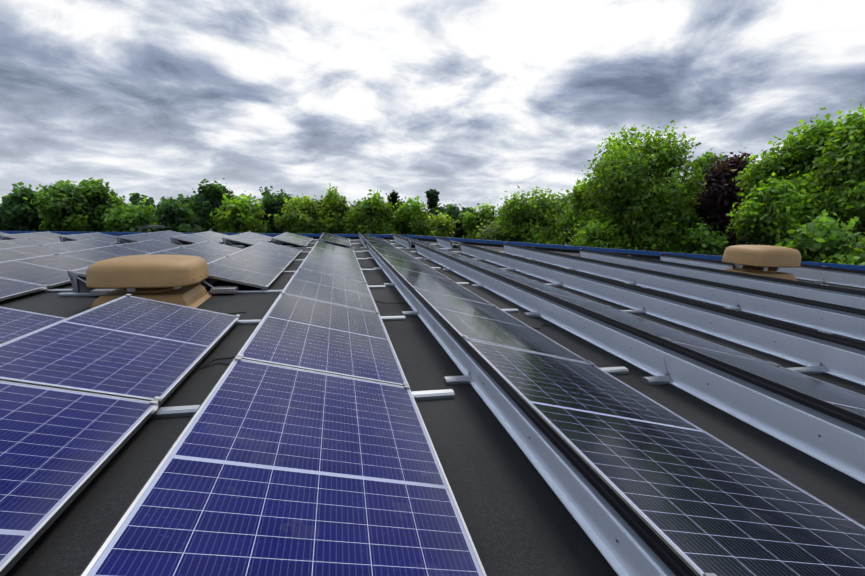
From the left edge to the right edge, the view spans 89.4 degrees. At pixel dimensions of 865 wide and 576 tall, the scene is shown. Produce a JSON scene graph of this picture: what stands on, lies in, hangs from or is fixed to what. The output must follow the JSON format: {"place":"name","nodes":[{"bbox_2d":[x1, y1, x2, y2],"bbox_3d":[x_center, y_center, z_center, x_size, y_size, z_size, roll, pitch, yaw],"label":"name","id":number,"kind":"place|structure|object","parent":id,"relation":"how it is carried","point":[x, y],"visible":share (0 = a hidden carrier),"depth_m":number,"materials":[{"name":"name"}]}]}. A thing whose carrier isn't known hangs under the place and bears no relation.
{"place":"outdoors","nodes":[
{"label":"outdoors","id":0,"kind":"place"},
{"bbox_2d":[199,266,555,368],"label":"roof cables","id":1,"kind":"object","parent":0,"point":[245,312],"visible":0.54,"depth_m":3.39,"materials":[{"name":"black rubber"}]},
{"bbox_2d":[0,239,864,575],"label":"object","id":2,"kind":"structure","parent":0,"point":[518,517],"depth_m":2.20,"materials":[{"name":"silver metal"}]},
{"bbox_2d":[85,255,211,307],"bbox_3d":[-3.386,-0.099,5.299,1.131,0.567,1.130,-1,10,-14],"label":"roof fan","id":3,"kind":"object","parent":2,"relation":"on","point":[173,279],"visible":0.92,"depth_m":4.90},
{"bbox_2d":[0,230,864,575],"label":"solar array","id":4,"kind":"object","parent":2,"relation":"on","point":[302,444],"visible":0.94,"depth_m":2.21,"materials":[{"name":"blue glass"}]},
{"bbox_2d":[0,231,864,270],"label":"roof edge trim","id":5,"kind":"structure","parent":2,"relation":"attached to","point":[634,253],"depth_m":15.55,"materials":[{"name":"blue metal"}]},
{"bbox_2d":[722,245,800,280],"bbox_3d":[6.293,-0.467,8.410,1.026,0.705,1.025,0,10,-8],"label":"roof fan","id":6,"kind":"object","parent":2,"relation":"on","point":[765,260],"visible":0.88,"depth_m":8.04},
{"bbox_2d":[0,0,864,216],"label":"sky","id":7,"kind":"structure","parent":0,"point":[468,101],"materials":[{"name":"white"}]},
{"label":"ground","id":8,"kind":"structure","parent":0,"visible":0},
{"bbox_2d":[0,212,22,230],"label":"tree","id":9,"kind":"object","parent":8,"relation":"on","point":[4,227],"visible":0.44,"depth_m":46.12,"materials":[{"name":"green plant"}]},
{"bbox_2d":[0,182,45,230],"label":"tree","id":10,"kind":"object","parent":8,"relation":"on","point":[16,208],"visible":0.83,"depth_m":33.22,"materials":[{"name":"green plant"}]},
{"bbox_2d":[23,180,99,231],"bbox_3d":[-28.076,-4.221,33.380,3.946,8.024,4.147,-1,10,-12],"label":"tree","id":11,"kind":"object","parent":8,"relation":"on","point":[62,206],"visible":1,"depth_m":32.65,"materials":[{"name":"green plant"}]},
{"bbox_2d":[71,177,127,231],"bbox_3d":[-27.074,-4.798,35.874,4.980,8.385,4.193,-1,10,-12],"label":"tree","id":12,"kind":"object","parent":8,"relation":"on","point":[101,200],"visible":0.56,"depth_m":34.70,"materials":[{"name":"green plant"}]},
{"bbox_2d":[102,198,157,231],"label":"tree","id":13,"kind":"object","parent":8,"relation":"on","point":[124,218],"visible":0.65,"depth_m":32.61,"materials":[{"name":"green plant"}]},
{"bbox_2d":[127,193,161,231],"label":"tree","id":14,"kind":"object","parent":8,"relation":"on","point":[135,198],"visible":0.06,"depth_m":50.42,"materials":[{"name":"green plant"}]},
{"bbox_2d":[138,225,164,231],"bbox_3d":[-14.425,-0.791,22.640,1.297,4.858,0.339,0,10,-6],"label":"street lamp","id":15,"kind":"object","parent":8,"relation":"on","point":[151,226],"visible":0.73,"depth_m":22.20,"materials":[{"name":"grey metal"}]},
{"bbox_2d":[150,197,204,232],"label":"tree","id":16,"kind":"object","parent":8,"relation":"on","point":[172,215],"visible":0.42,"depth_m":36.91,"materials":[{"name":"green plant"}]},
{"bbox_2d":[160,194,207,231],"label":"tree","id":17,"kind":"object","parent":8,"relation":"on","point":[180,198],"visible":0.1,"depth_m":63.04,"materials":[{"name":"green plant"}]},
{"bbox_2d":[187,178,243,232],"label":"tree","id":18,"kind":"object","parent":8,"relation":"on","point":[205,201],"visible":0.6,"depth_m":42.03,"materials":[{"name":"green plant"}]},
{"bbox_2d":[209,191,268,232],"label":"tree","id":19,"kind":"object","parent":8,"relation":"on","point":[236,215],"visible":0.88,"depth_m":35.44,"materials":[{"name":"green plant"}]},
{"bbox_2d":[258,186,296,232],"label":"tree","id":20,"kind":"object","parent":8,"relation":"on","point":[272,204],"visible":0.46,"depth_m":42.53,"materials":[{"name":"green plant"}]},
{"bbox_2d":[268,193,336,233],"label":"tree","id":21,"kind":"object","parent":8,"relation":"on","point":[299,217],"visible":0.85,"depth_m":37.02,"materials":[{"name":"green plant"}]},
{"bbox_2d":[315,184,361,233],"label":"tree","id":22,"kind":"object","parent":8,"relation":"on","point":[335,207],"visible":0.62,"depth_m":38.47,"materials":[{"name":"green plant"}]},
{"bbox_2d":[316,194,360,217],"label":"tree","id":23,"kind":"object","parent":8,"relation":"on","point":[321,201],"visible":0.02,"depth_m":68.50,"materials":[{"name":"green plant"}]},
{"bbox_2d":[341,189,399,233],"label":"tree","id":24,"kind":"object","parent":8,"relation":"on","point":[373,207],"visible":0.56,"depth_m":38.23,"materials":[{"name":"green plant"}]},
{"bbox_2d":[359,196,406,227],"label":"tree","id":25,"kind":"object","parent":8,"relation":"on","point":[397,206],"visible":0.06,"depth_m":63.12,"materials":[{"name":"green plant"}]},
{"bbox_2d":[387,190,399,209],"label":"tree","id":26,"kind":"object","parent":8,"relation":"on","point":[394,196],"visible":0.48,"depth_m":64.15,"materials":[{"name":"green plant"}]},
{"bbox_2d":[387,196,432,235],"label":"tree","id":27,"kind":"object","parent":8,"relation":"on","point":[414,222],"visible":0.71,"depth_m":40.28,"materials":[{"name":"green plant"}]},
{"bbox_2d":[424,189,439,213],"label":"tree","id":28,"kind":"object","parent":8,"relation":"on","point":[432,196],"visible":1,"depth_m":64.23,"materials":[{"name":"green plant"}]},
{"bbox_2d":[425,210,459,237],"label":"tree","id":29,"kind":"object","parent":8,"relation":"on","point":[443,223],"visible":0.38,"depth_m":43.13,"materials":[{"name":"green plant"}]},
{"bbox_2d":[423,203,472,237],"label":"tree","id":30,"kind":"object","parent":8,"relation":"on","point":[441,209],"visible":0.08,"depth_m":62.93,"materials":[{"name":"green plant"}]},
{"bbox_2d":[443,200,465,237],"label":"tree","id":31,"kind":"object","parent":8,"relation":"on","point":[451,212],"visible":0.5,"depth_m":53.41,"materials":[{"name":"green plant"}]},
{"bbox_2d":[440,204,497,238],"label":"tree","id":32,"kind":"object","parent":8,"relation":"on","point":[459,235],"visible":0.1,"depth_m":60.37,"materials":[{"name":"green plant"}]},
{"bbox_2d":[458,197,499,239],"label":"tree","id":33,"kind":"object","parent":8,"relation":"on","point":[473,220],"visible":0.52,"depth_m":40.55,"materials":[{"name":"green plant"}]},
{"bbox_2d":[475,220,508,240],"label":"tree","id":34,"kind":"object","parent":8,"relation":"on","point":[488,234],"visible":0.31,"depth_m":34.80,"materials":[{"name":"green plant"}]},
{"bbox_2d":[490,185,566,244],"bbox_3d":[7.931,-4.034,35.715,6.700,8.569,6.730,-1,10,-12],"label":"tree","id":35,"kind":"object","parent":8,"relation":"on","point":[521,223],"visible":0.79,"depth_m":34.87,"materials":[{"name":"green plant"}]},
{"bbox_2d":[543,186,578,244],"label":"tree","id":36,"kind":"object","parent":8,"relation":"on","point":[563,201],"visible":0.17,"depth_m":43.53,"materials":[{"name":"green plant"}]},
{"bbox_2d":[556,178,607,236],"bbox_3d":[10.613,-3.359,30.900,4.106,8.944,4.024,-1,10,-12],"label":"tree","id":37,"kind":"object","parent":8,"relation":"on","point":[579,211],"visible":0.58,"depth_m":29.96,"materials":[{"name":"green plant"}]},
{"bbox_2d":[572,219,635,249],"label":"tree","id":38,"kind":"object","parent":8,"relation":"on","point":[604,237],"visible":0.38,"depth_m":24.71,"materials":[{"name":"green plant"}]},
{"bbox_2d":[563,120,710,253],"bbox_3d":[12.510,-4.137,26.769,8.124,11.933,8.446,-1,10,-12],"label":"tree","id":39,"kind":"object","parent":8,"relation":"on","point":[642,203],"visible":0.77,"depth_m":24.80,"materials":[{"name":"green plant"}]},
{"bbox_2d":[679,223,729,255],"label":"tree","id":40,"kind":"object","parent":8,"relation":"on","point":[705,242],"visible":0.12,"depth_m":22.28,"materials":[{"name":"green plant"}]},
{"bbox_2d":[689,148,732,183],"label":"tree","id":41,"kind":"object","parent":8,"relation":"on","point":[709,158],"visible":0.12,"depth_m":42.25,"materials":[{"name":"green plant"}]},
{"bbox_2d":[690,147,756,252],"bbox_3d":[16.016,-2.523,23.678,3.920,9.945,3.626,-1,10,-12],"label":"tree","id":42,"kind":"object","parent":8,"relation":"on","point":[719,198],"visible":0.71,"depth_m":23.05,"materials":[{"name":"purple plant"}]},
{"bbox_2d":[704,219,770,249],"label":"tree","id":43,"kind":"object","parent":8,"relation":"on","point":[735,242],"depth_m":37.14,"materials":[{"name":"green plant"}]},
{"bbox_2d":[726,170,828,246],"bbox_3d":[14.212,-0.676,18.061,3.363,8.094,3.741,-1,10,-12],"label":"tree","id":44,"kind":"object","parent":8,"relation":"on","point":[774,210],"visible":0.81,"depth_m":17.20,"materials":[{"name":"green plant"}]},
{"bbox_2d":[725,107,849,244],"bbox_3d":[15.837,-2.170,19.457,4.915,10.637,4.842,-1,10,-12],"label":"tree","id":45,"kind":"object","parent":8,"relation":"on","point":[795,156],"visible":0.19,"depth_m":18.49,"materials":[{"name":"green plant"}]},
{"bbox_2d":[775,206,863,263],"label":"tree","id":46,"kind":"object","parent":8,"relation":"on","point":[829,239],"visible":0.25,"depth_m":13.44,"materials":[{"name":"green plant"}]},
{"bbox_2d":[802,100,864,248],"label":"tree","id":47,"kind":"object","parent":8,"relation":"on","point":[841,166],"visible":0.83,"depth_m":15.71,"materials":[{"name":"green plant"}]},
{"bbox_2d":[819,235,864,265],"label":"tree","id":48,"kind":"object","parent":8,"relation":"on","point":[853,258],"visible":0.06,"depth_m":12.61,"materials":[{"name":"green plant"}]}
]}

